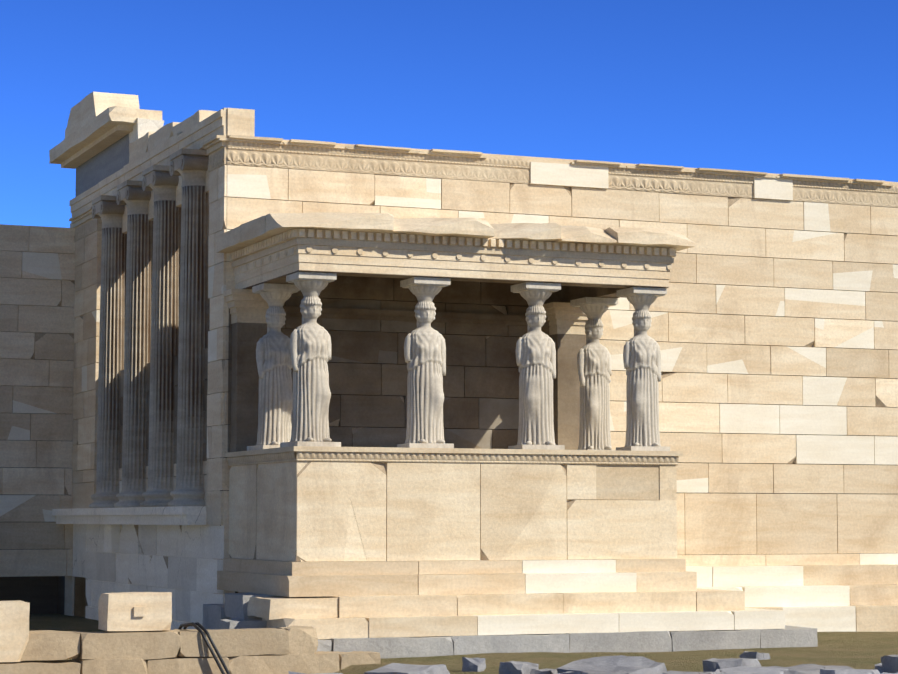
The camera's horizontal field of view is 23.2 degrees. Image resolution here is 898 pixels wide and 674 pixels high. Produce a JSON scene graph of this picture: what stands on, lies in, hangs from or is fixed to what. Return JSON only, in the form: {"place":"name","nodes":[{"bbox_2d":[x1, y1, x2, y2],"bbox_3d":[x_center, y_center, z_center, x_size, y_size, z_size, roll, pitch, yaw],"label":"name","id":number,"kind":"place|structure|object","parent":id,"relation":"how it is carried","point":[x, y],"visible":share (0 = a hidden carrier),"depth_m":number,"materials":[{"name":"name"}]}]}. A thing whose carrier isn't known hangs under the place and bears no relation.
{"place":"outdoors","nodes":[
{"label":"outdoors","id":0,"kind":"place"},
{"bbox_2d":[0,0,897,227],"label":"sky","id":1,"kind":"structure","parent":0,"point":[799,87],"materials":[{"name":"blue"}]},
{"bbox_2d":[29,614,897,673],"bbox_3d":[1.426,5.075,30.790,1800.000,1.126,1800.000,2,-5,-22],"label":"ground","id":2,"kind":"structure","parent":0,"point":[861,650],"depth_m":31.93,"materials":[{"name":"brown soil"}]},
{"bbox_2d":[0,223,87,616],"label":"walls","id":3,"kind":"structure","parent":2,"relation":"on","point":[37,284],"depth_m":45.34,"materials":[{"name":"stone"}]},
{"bbox_2d":[49,92,254,629],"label":"facade","id":4,"kind":"structure","parent":2,"relation":"on","point":[148,220],"depth_m":40.07,"materials":[{"name":"stone"}]},
{"bbox_2d":[178,622,229,673],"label":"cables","id":5,"kind":"object","parent":2,"relation":"on","point":[196,625],"visible":0.88,"depth_m":29.71,"materials":[{"name":"black plastic"}]},
{"bbox_2d":[0,592,897,673],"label":"stone blocks","id":6,"kind":"structure","parent":2,"relation":"on","point":[137,636],"depth_m":29.41,"materials":[{"name":"stone"}]},
{"bbox_2d":[202,212,817,657],"bbox_3d":[0.649,1.621,34.844,9.270,6.754,4.484,2,-5,-22],"label":"caryatid porch","id":7,"kind":"object","parent":2,"relation":"on","point":[418,552],"visible":1,"depth_m":33.46,"materials":[{"name":"stone"}]},
{"bbox_2d":[247,272,669,450],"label":"caryatid statues","id":8,"kind":"object","parent":7,"relation":"on","point":[298,416],"visible":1,"depth_m":34.34,"materials":[{"name":"stone"}]},
{"bbox_2d":[213,135,897,631],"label":"wall","id":9,"kind":"structure","parent":2,"relation":"on","point":[773,329],"depth_m":38.93,"materials":[{"name":"stone"}]}
]}

